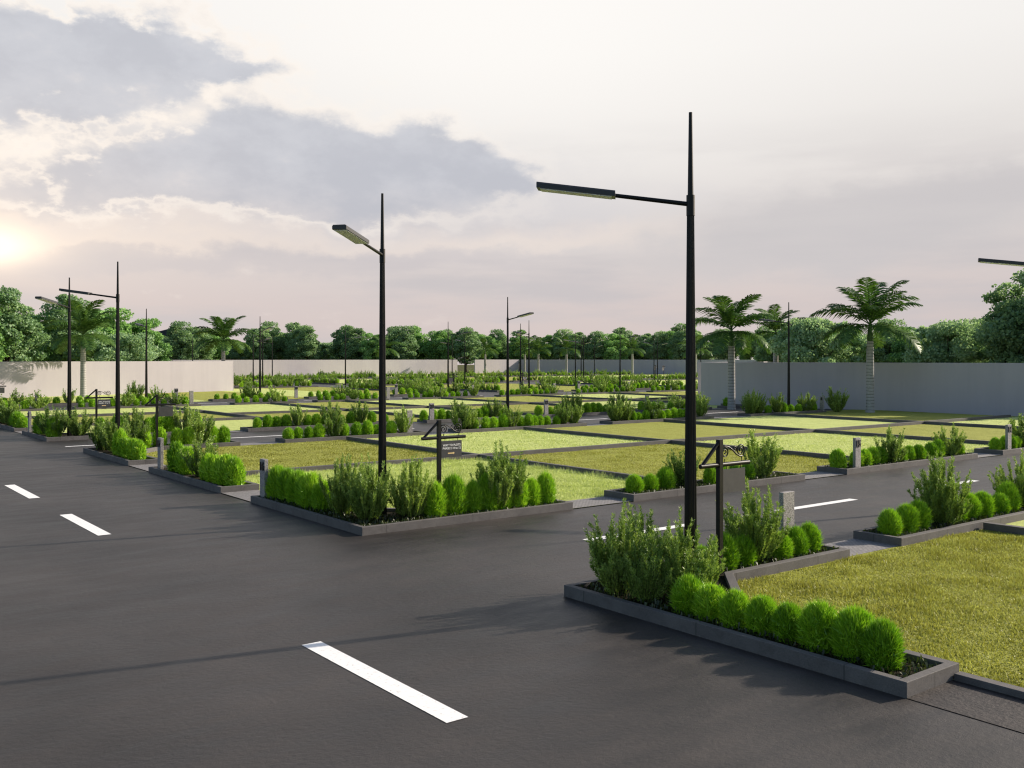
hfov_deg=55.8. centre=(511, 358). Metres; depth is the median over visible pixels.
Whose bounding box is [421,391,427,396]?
clipped shrub
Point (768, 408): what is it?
clipped shrub
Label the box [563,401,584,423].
feathery bush
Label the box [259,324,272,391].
street lamp
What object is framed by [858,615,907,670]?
clipped shrub
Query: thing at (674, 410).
clipped shrub
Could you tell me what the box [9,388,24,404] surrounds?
feathery bush
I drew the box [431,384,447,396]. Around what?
feathery bush
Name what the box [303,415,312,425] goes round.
clipped shrub
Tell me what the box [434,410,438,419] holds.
clipped shrub
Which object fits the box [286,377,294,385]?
feathery bush
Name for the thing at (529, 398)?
lawn
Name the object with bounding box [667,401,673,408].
clipped shrub
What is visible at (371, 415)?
clipped shrub
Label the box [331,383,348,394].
feathery bush
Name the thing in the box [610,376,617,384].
feathery bush
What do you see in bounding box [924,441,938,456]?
clipped shrub
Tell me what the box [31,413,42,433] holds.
clipped shrub
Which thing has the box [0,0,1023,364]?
sky
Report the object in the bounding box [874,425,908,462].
feathery bush
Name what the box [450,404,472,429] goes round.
feathery bush
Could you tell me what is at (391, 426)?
clipped shrub
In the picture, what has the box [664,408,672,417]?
clipped shrub
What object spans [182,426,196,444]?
clipped shrub
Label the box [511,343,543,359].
tree
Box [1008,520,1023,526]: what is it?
lawn
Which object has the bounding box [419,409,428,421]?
clipped shrub
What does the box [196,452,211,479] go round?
clipped shrub
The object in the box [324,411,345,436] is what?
feathery bush
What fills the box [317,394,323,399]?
clipped shrub
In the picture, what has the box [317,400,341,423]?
feathery bush
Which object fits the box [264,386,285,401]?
feathery bush
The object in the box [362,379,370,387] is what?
feathery bush
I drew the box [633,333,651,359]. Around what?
tree
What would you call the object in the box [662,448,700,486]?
feathery bush
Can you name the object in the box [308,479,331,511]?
clipped shrub
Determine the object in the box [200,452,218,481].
clipped shrub
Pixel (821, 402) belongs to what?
number column
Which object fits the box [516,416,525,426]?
clipped shrub
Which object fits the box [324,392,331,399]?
clipped shrub
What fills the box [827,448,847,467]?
clipped shrub
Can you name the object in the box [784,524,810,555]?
clipped shrub
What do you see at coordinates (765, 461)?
feathery bush
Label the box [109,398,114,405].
clipped shrub
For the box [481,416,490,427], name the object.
clipped shrub
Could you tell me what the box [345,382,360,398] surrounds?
feathery bush
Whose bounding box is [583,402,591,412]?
clipped shrub
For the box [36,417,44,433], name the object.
clipped shrub
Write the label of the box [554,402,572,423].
feathery bush
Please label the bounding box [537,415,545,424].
clipped shrub
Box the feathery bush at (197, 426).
[185,408,215,443]
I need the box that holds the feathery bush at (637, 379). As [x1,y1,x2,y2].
[631,376,639,385]
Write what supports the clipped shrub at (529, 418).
on the planter bed at (480, 429)
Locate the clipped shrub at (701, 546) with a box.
[697,543,712,563]
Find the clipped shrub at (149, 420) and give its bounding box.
[143,416,154,432]
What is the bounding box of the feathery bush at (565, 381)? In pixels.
[562,377,569,384]
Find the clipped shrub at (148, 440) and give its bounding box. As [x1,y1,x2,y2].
[140,430,152,447]
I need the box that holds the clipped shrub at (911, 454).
[904,445,915,460]
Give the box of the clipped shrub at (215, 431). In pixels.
[208,426,219,442]
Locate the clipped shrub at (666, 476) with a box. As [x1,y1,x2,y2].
[654,466,676,489]
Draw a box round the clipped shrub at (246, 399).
[243,396,249,402]
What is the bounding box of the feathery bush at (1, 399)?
[0,393,19,423]
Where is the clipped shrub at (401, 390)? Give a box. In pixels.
[399,388,404,393]
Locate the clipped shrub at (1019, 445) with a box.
[1014,436,1022,447]
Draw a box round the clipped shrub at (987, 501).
[975,490,995,517]
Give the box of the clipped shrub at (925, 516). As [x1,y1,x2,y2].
[909,498,934,529]
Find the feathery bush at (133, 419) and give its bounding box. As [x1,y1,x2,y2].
[122,406,150,432]
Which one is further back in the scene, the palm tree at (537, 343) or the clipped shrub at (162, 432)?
the palm tree at (537, 343)
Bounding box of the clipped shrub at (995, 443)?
[988,437,1001,449]
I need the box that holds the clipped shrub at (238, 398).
[235,394,241,402]
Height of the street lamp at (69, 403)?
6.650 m
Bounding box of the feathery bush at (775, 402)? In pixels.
[768,392,785,412]
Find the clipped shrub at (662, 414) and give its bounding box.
[657,410,665,418]
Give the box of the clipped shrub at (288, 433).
[282,427,294,438]
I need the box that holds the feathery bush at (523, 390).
[518,382,528,393]
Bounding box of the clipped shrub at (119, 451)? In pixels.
[115,436,130,456]
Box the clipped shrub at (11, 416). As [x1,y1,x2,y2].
[8,411,20,425]
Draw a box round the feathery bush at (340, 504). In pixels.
[316,453,363,515]
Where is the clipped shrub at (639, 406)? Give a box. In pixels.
[637,400,643,409]
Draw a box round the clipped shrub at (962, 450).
[958,443,965,454]
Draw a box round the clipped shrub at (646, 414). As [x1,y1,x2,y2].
[641,409,650,419]
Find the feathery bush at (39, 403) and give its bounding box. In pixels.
[25,389,52,408]
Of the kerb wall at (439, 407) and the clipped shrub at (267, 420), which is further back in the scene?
the kerb wall at (439, 407)
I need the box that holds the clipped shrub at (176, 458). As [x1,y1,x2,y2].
[173,448,181,472]
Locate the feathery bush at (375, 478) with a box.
[343,453,377,505]
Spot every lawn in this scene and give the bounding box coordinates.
[7,397,73,402]
[21,407,182,415]
[31,413,234,424]
[49,394,204,401]
[62,419,262,432]
[143,391,306,400]
[147,440,434,470]
[183,404,319,412]
[226,388,378,396]
[247,460,628,508]
[249,411,428,423]
[265,387,406,394]
[290,402,402,407]
[334,379,434,382]
[368,430,642,453]
[371,399,502,405]
[372,408,524,417]
[386,385,570,391]
[432,377,593,381]
[449,383,627,389]
[466,404,553,413]
[468,396,600,401]
[509,444,848,479]
[534,374,697,377]
[547,422,786,439]
[556,394,672,398]
[556,401,744,408]
[568,380,697,385]
[639,392,697,395]
[696,415,897,428]
[700,433,995,457]
[740,529,1023,686]
[804,409,1015,420]
[841,424,1017,440]
[952,417,1022,425]
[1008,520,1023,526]
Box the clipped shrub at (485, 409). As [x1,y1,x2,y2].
[480,406,489,416]
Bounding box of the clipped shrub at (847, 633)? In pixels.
[825,601,881,662]
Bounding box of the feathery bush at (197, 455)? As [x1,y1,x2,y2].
[179,431,218,476]
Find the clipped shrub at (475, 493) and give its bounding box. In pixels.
[465,478,485,512]
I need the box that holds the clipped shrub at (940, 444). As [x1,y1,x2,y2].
[933,438,945,457]
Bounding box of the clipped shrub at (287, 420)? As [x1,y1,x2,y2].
[281,413,292,426]
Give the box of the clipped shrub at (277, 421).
[272,415,282,426]
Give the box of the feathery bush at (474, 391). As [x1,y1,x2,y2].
[468,380,481,395]
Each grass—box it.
[245,456,481,476]
[474,457,623,479]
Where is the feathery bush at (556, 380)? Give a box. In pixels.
[553,375,559,383]
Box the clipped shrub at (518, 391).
[515,388,520,394]
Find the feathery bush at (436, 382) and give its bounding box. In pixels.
[434,376,442,385]
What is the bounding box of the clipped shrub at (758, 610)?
[740,593,777,635]
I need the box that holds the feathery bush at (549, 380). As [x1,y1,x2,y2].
[547,375,552,383]
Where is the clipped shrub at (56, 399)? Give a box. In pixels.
[52,396,60,403]
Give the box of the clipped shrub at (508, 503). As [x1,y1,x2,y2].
[498,493,513,509]
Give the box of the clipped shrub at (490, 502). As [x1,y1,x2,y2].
[478,469,503,511]
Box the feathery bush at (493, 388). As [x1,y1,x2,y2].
[488,380,501,389]
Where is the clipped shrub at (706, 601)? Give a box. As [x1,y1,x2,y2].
[691,581,726,623]
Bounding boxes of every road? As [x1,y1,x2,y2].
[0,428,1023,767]
[19,389,680,409]
[47,408,848,451]
[256,381,505,393]
[349,377,680,388]
[364,452,1023,595]
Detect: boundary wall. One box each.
[0,361,232,397]
[171,360,456,376]
[233,361,233,390]
[474,360,518,372]
[519,360,758,373]
[698,361,772,398]
[701,362,1023,416]
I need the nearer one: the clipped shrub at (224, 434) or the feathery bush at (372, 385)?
the clipped shrub at (224, 434)
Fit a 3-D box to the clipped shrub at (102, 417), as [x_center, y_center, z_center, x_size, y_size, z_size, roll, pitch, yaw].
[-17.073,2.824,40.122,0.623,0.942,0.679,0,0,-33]
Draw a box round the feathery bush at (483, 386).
[480,379,490,389]
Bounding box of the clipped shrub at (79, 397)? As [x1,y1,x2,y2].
[76,395,82,402]
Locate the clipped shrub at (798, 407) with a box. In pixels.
[794,404,802,410]
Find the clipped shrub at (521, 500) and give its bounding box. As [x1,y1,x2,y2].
[511,475,530,506]
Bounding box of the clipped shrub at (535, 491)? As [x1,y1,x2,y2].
[526,476,543,505]
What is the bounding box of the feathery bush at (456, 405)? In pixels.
[450,398,465,418]
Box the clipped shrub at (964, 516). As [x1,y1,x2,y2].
[955,497,970,520]
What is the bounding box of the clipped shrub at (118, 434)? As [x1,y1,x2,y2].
[111,428,127,454]
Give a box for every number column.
[27,411,30,431]
[157,437,162,468]
[189,391,192,403]
[260,458,267,498]
[294,386,297,397]
[386,387,389,398]
[395,384,397,394]
[406,410,412,431]
[429,403,433,419]
[544,399,548,414]
[779,491,793,531]
[820,396,823,410]
[853,437,860,467]
[1005,424,1011,449]
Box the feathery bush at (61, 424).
[39,406,70,436]
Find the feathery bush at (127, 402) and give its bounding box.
[114,389,135,405]
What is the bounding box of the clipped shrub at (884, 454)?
[876,445,888,463]
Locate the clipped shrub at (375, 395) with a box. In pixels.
[372,392,377,398]
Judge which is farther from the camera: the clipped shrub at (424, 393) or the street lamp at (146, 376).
the clipped shrub at (424, 393)
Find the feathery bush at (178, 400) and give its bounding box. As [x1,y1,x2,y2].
[164,390,186,404]
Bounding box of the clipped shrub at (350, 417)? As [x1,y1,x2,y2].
[345,412,355,423]
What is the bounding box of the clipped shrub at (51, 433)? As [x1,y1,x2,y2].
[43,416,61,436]
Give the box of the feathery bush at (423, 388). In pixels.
[416,382,430,393]
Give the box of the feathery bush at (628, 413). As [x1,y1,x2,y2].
[612,396,635,420]
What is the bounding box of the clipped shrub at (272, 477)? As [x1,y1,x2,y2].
[264,463,286,499]
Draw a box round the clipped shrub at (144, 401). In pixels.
[141,397,148,405]
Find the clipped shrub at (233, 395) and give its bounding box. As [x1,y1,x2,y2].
[231,392,236,398]
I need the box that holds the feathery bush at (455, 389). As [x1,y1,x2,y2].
[446,383,462,392]
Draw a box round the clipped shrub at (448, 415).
[445,410,452,418]
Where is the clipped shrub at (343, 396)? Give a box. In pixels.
[340,392,346,399]
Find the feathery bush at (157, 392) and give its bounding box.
[149,385,166,400]
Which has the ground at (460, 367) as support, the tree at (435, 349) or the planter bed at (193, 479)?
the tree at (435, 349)
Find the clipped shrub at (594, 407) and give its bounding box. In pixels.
[590,402,597,411]
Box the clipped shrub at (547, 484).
[537,470,557,504]
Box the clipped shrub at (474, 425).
[472,418,478,428]
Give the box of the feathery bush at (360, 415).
[348,398,368,422]
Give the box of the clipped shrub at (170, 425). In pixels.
[164,416,174,431]
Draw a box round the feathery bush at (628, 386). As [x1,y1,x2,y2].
[622,381,633,390]
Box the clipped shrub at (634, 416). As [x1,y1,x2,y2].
[630,412,637,419]
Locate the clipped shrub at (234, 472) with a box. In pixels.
[222,455,247,485]
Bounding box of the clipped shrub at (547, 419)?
[544,415,551,424]
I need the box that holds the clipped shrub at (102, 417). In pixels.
[94,416,105,432]
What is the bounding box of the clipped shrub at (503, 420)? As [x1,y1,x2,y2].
[498,413,508,426]
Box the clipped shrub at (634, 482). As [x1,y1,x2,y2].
[624,473,645,493]
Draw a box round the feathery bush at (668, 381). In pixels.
[664,376,672,384]
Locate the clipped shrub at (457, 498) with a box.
[439,471,471,515]
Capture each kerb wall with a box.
[10,416,255,426]
[26,410,203,418]
[161,406,302,423]
[233,396,697,414]
[245,415,1010,475]
[270,402,345,408]
[345,400,425,405]
[346,436,477,454]
[347,409,428,417]
[428,406,533,414]
[441,397,520,402]
[479,454,645,478]
[523,427,668,440]
[530,402,636,408]
[531,394,616,399]
[609,392,684,396]
[627,399,741,404]
[663,419,806,430]
[671,440,849,459]
[773,413,914,422]
[815,429,989,444]
[924,421,1021,428]
[954,671,1023,698]
[983,522,1023,534]
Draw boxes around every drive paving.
[129,464,165,470]
[223,490,259,501]
[241,441,281,445]
[429,432,453,434]
[569,496,630,507]
[587,423,610,425]
[714,416,749,418]
[798,471,842,478]
[825,538,896,555]
[908,680,1023,732]
[975,452,1000,457]
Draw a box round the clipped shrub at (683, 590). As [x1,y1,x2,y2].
[667,573,703,615]
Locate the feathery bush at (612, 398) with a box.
[607,391,625,405]
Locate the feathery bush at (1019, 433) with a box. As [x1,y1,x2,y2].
[1007,413,1023,446]
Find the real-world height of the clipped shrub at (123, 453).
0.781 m
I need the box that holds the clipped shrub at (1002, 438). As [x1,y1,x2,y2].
[999,435,1011,449]
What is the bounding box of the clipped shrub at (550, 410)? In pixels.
[548,407,553,413]
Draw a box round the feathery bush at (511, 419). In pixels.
[498,404,522,426]
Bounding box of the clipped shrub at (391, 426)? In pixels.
[386,420,397,433]
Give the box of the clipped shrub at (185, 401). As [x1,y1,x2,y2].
[181,396,189,403]
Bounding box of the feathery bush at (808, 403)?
[796,392,817,410]
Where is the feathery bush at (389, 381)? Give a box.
[386,375,393,383]
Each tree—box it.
[0,285,52,361]
[0,294,22,361]
[11,311,75,361]
[35,299,128,396]
[39,294,112,361]
[87,307,133,360]
[91,332,164,360]
[129,318,172,360]
[162,320,201,359]
[185,326,216,359]
[193,316,257,360]
[205,331,232,359]
[219,341,251,359]
[237,326,275,359]
[258,320,285,359]
[271,322,314,359]
[277,332,285,359]
[284,324,320,359]
[317,342,326,358]
[318,342,338,359]
[327,324,354,359]
[340,326,366,359]
[358,333,390,359]
[365,335,405,357]
[386,325,418,359]
[386,326,403,359]
[410,325,429,359]
[418,330,453,359]
[443,329,458,359]
[449,326,482,372]
[470,337,500,372]
[475,334,503,359]
[488,329,510,359]
[509,330,531,359]
[509,335,539,372]
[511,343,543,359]
[521,336,552,370]
[534,334,562,359]
[551,329,576,359]
[552,336,582,371]
[561,332,589,359]
[580,330,607,359]
[601,333,633,359]
[612,327,635,359]
[616,334,651,373]
[629,347,638,359]
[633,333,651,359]
[643,330,669,359]
[662,330,678,359]
[666,323,705,359]
[677,334,712,371]
[685,294,777,409]
[697,344,714,359]
[707,328,738,359]
[734,332,754,359]
[747,304,806,361]
[751,325,777,359]
[753,339,782,361]
[768,316,863,362]
[809,277,922,412]
[829,334,866,362]
[859,336,906,362]
[873,318,906,334]
[886,326,929,362]
[900,318,991,362]
[965,317,991,359]
[971,282,1023,362]
[974,268,1023,362]
[1005,317,1023,353]
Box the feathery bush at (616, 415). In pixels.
[604,400,626,420]
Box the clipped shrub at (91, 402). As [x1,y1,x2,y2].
[88,399,94,406]
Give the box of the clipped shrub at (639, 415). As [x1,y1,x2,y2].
[636,412,642,419]
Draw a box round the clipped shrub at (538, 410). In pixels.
[533,405,542,415]
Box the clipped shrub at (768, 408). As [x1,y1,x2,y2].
[764,405,771,412]
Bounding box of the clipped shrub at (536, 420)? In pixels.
[532,414,539,425]
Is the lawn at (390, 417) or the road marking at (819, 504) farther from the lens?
the lawn at (390, 417)
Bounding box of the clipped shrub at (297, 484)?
[292,471,309,503]
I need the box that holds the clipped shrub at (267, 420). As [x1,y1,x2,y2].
[262,414,273,426]
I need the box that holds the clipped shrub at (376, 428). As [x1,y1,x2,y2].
[373,424,378,433]
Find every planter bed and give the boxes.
[0,423,32,431]
[17,402,87,406]
[19,408,48,410]
[22,429,205,441]
[72,403,200,409]
[83,440,240,465]
[148,465,258,493]
[208,397,287,400]
[230,401,296,404]
[235,386,318,388]
[240,421,387,431]
[251,495,572,535]
[275,430,426,442]
[304,396,371,398]
[311,382,340,384]
[312,398,388,401]
[344,387,378,390]
[390,393,461,396]
[402,395,483,399]
[417,416,515,422]
[442,382,503,384]
[448,422,586,432]
[454,388,504,391]
[494,393,562,396]
[509,380,547,381]
[532,412,614,417]
[537,383,583,385]
[564,544,958,699]
[571,391,638,393]
[600,415,713,423]
[604,471,804,501]
[635,407,711,411]
[646,389,697,391]
[717,405,741,407]
[737,409,825,416]
[817,452,977,474]
[853,506,1023,545]
[974,447,1023,454]
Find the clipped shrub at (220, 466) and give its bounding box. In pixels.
[213,453,231,485]
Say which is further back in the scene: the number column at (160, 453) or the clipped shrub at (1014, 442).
the clipped shrub at (1014, 442)
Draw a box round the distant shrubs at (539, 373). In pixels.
[236,369,684,387]
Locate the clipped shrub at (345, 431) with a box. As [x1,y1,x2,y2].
[340,423,349,435]
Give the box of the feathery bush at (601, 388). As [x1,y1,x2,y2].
[597,379,607,391]
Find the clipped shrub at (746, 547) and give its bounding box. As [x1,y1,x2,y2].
[734,532,759,567]
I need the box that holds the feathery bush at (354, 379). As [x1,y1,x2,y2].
[349,374,357,381]
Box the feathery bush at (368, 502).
[340,453,393,521]
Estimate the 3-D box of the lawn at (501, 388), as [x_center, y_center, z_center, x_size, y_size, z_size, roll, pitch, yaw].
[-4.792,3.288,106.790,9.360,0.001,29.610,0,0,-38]
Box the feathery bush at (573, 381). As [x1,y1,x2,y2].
[571,375,578,384]
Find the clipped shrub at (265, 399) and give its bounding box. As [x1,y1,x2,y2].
[262,396,268,401]
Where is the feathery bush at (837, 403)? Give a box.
[822,386,849,411]
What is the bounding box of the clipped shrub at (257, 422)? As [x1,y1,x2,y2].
[252,417,262,427]
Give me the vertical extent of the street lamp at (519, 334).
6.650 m
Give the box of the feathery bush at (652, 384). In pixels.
[645,378,655,387]
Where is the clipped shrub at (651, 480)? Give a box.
[643,472,659,491]
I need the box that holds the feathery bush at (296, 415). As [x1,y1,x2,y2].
[289,401,307,425]
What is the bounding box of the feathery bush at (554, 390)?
[547,382,559,393]
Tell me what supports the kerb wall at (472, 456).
on the lawn at (567, 499)
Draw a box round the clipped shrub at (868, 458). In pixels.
[861,448,873,465]
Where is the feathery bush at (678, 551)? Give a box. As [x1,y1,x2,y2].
[648,505,727,594]
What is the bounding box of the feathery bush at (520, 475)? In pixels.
[477,439,530,507]
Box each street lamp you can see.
[35,277,71,435]
[59,262,119,429]
[135,309,147,397]
[252,338,269,381]
[258,337,272,375]
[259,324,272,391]
[262,330,270,382]
[332,193,386,516]
[345,328,362,386]
[440,342,452,376]
[447,330,470,386]
[456,340,465,382]
[506,297,533,409]
[513,331,529,387]
[516,324,520,381]
[536,112,696,567]
[562,332,575,380]
[573,334,583,377]
[581,342,590,374]
[594,340,602,375]
[619,335,639,387]
[643,342,654,378]
[657,337,667,376]
[759,302,789,406]
[978,258,1023,266]
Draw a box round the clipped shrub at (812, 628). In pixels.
[791,596,839,653]
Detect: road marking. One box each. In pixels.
[5,485,39,497]
[61,514,109,535]
[303,641,467,722]
[583,524,683,540]
[778,499,856,510]
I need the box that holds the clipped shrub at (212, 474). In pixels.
[209,455,222,483]
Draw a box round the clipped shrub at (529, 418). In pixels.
[524,412,533,425]
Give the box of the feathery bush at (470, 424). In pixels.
[458,404,482,428]
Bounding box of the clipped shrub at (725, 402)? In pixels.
[722,396,727,405]
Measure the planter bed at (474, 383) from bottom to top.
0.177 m
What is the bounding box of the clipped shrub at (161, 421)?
[151,413,165,429]
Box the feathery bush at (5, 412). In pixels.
[0,397,21,424]
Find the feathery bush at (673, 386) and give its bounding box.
[667,378,678,389]
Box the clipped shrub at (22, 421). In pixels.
[16,416,27,427]
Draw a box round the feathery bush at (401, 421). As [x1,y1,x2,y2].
[393,406,414,432]
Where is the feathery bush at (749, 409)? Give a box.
[740,392,760,413]
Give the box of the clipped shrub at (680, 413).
[678,408,684,417]
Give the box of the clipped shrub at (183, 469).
[175,444,194,474]
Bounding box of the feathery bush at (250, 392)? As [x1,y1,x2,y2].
[244,381,259,397]
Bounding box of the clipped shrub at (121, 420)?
[110,412,124,432]
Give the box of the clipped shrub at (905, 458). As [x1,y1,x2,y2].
[896,448,907,461]
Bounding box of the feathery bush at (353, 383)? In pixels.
[348,379,356,387]
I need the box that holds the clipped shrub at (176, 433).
[169,427,183,444]
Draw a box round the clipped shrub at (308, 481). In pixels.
[297,469,321,509]
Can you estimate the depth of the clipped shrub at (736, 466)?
25.08 m
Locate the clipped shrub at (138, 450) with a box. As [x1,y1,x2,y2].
[130,438,146,459]
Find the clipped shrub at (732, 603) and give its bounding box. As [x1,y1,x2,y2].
[716,587,750,628]
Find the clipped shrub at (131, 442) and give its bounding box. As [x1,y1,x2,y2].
[125,437,138,459]
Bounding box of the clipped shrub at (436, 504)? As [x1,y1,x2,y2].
[423,480,448,517]
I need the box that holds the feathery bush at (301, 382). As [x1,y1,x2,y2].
[298,377,309,385]
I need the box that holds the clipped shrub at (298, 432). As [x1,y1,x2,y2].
[294,427,303,438]
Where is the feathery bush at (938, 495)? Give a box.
[907,451,973,525]
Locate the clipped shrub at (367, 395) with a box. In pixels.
[365,392,371,398]
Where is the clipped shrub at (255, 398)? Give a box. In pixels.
[252,395,259,401]
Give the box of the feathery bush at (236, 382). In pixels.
[234,377,239,385]
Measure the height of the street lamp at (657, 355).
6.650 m
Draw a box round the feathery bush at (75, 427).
[63,406,94,435]
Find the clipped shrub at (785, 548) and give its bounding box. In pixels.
[770,532,794,559]
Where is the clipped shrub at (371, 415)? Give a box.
[366,410,376,421]
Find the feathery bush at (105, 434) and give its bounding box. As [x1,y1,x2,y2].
[97,417,131,452]
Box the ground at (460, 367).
[16,365,1023,733]
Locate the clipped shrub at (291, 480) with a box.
[283,467,304,504]
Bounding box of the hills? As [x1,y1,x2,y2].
[158,329,193,336]
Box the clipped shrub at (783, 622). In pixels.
[769,599,801,643]
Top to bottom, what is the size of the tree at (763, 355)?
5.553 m
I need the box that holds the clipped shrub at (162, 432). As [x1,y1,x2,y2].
[152,427,167,446]
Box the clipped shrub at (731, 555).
[712,531,743,570]
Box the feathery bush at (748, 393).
[743,389,765,404]
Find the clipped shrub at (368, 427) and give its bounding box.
[362,418,373,434]
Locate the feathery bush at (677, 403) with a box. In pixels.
[667,392,684,408]
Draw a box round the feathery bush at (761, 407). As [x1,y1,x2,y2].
[749,392,767,413]
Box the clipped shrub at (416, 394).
[414,392,419,397]
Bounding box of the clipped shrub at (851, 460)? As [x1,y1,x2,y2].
[848,452,864,466]
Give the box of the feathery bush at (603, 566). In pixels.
[583,498,657,595]
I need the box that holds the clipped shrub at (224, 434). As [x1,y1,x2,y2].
[219,425,230,442]
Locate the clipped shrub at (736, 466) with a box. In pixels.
[728,465,739,468]
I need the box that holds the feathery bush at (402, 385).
[397,380,407,388]
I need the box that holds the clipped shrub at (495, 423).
[490,417,499,427]
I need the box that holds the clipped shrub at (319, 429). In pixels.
[313,423,326,437]
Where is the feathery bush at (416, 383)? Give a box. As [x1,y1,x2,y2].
[412,380,421,389]
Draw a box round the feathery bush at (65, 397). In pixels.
[62,388,76,402]
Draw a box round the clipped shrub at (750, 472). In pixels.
[742,461,755,479]
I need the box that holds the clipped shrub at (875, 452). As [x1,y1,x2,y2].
[867,445,881,464]
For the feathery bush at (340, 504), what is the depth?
19.59 m
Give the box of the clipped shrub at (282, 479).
[275,466,294,499]
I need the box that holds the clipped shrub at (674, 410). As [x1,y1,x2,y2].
[671,407,678,417]
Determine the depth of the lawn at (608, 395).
85.70 m
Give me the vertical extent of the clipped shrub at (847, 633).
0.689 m
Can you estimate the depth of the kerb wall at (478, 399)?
74.81 m
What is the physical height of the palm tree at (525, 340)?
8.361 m
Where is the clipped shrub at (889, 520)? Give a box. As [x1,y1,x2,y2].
[876,507,905,535]
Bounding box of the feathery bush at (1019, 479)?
[986,448,1023,508]
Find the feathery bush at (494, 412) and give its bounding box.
[484,396,502,416]
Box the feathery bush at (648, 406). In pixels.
[641,396,664,418]
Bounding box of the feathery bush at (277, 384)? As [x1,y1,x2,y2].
[273,378,281,386]
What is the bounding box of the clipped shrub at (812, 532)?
[800,520,823,552]
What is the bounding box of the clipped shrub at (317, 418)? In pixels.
[312,413,322,424]
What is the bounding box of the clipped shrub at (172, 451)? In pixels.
[164,441,184,470]
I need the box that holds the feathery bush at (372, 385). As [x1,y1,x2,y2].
[368,379,376,388]
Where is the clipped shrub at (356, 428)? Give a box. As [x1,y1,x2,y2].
[350,421,363,434]
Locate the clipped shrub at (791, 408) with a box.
[788,404,794,411]
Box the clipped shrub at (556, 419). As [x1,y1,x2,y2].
[552,415,560,424]
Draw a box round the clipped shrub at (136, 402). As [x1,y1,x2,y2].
[132,399,139,405]
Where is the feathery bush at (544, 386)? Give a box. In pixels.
[535,379,548,389]
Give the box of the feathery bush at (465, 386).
[463,381,469,388]
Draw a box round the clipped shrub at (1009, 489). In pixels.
[992,479,1021,511]
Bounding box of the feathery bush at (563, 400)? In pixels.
[559,395,571,411]
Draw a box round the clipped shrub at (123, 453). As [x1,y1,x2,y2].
[121,437,129,457]
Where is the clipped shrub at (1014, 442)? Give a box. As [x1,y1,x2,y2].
[1011,435,1018,448]
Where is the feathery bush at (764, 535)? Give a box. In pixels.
[715,476,790,562]
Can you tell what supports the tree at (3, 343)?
on the ground at (460, 367)
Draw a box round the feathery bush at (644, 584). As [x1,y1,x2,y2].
[613,527,674,603]
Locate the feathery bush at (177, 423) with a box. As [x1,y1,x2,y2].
[170,403,194,429]
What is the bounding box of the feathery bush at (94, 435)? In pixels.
[87,416,114,450]
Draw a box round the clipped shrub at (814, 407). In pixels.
[810,403,818,410]
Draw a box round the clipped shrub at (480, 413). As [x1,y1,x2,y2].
[473,408,482,417]
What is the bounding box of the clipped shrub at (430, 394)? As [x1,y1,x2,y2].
[427,390,433,396]
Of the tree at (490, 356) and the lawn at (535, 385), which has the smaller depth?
the lawn at (535, 385)
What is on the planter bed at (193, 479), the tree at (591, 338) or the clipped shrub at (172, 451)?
the clipped shrub at (172, 451)
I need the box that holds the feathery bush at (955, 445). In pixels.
[931,422,966,455]
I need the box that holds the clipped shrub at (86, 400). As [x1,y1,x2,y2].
[83,394,90,402]
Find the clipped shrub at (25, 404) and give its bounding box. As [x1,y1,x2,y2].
[20,400,29,408]
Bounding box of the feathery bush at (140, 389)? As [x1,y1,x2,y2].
[122,380,144,398]
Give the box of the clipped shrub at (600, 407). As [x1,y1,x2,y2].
[596,402,603,411]
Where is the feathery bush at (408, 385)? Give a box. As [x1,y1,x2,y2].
[403,381,415,388]
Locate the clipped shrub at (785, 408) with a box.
[781,402,788,411]
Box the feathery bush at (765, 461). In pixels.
[736,428,783,477]
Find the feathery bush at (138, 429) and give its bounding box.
[120,414,150,441]
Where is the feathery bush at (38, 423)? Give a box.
[31,404,60,433]
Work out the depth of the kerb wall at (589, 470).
28.13 m
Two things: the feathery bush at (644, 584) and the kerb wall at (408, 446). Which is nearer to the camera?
the feathery bush at (644, 584)
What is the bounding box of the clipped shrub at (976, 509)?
[959,490,983,519]
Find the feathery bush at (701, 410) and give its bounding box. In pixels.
[696,395,708,416]
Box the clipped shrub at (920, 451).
[913,443,927,459]
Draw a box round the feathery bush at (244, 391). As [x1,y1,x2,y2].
[240,381,252,397]
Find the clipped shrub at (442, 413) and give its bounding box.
[437,409,445,418]
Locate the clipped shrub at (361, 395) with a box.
[359,392,364,398]
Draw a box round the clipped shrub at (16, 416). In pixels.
[9,412,24,427]
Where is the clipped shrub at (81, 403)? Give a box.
[78,400,85,406]
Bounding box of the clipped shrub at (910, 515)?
[895,502,922,532]
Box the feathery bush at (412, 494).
[387,455,436,518]
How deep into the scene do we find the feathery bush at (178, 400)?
66.01 m
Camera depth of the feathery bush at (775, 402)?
56.49 m
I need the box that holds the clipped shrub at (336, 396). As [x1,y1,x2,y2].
[333,393,339,399]
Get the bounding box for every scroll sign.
[0,382,5,392]
[86,389,112,422]
[145,394,175,446]
[421,420,465,482]
[448,373,454,390]
[519,372,526,387]
[698,439,749,574]
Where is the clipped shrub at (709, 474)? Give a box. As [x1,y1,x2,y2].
[702,468,715,484]
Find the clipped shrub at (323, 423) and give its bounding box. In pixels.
[321,414,330,424]
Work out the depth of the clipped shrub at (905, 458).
29.85 m
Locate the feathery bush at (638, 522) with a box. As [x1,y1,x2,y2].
[609,504,668,574]
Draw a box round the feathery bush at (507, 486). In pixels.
[469,444,520,506]
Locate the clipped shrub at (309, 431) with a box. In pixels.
[303,425,314,437]
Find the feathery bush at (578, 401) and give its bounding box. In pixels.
[566,392,582,412]
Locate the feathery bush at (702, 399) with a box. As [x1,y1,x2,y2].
[696,392,710,404]
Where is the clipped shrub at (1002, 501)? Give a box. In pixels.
[991,492,1011,513]

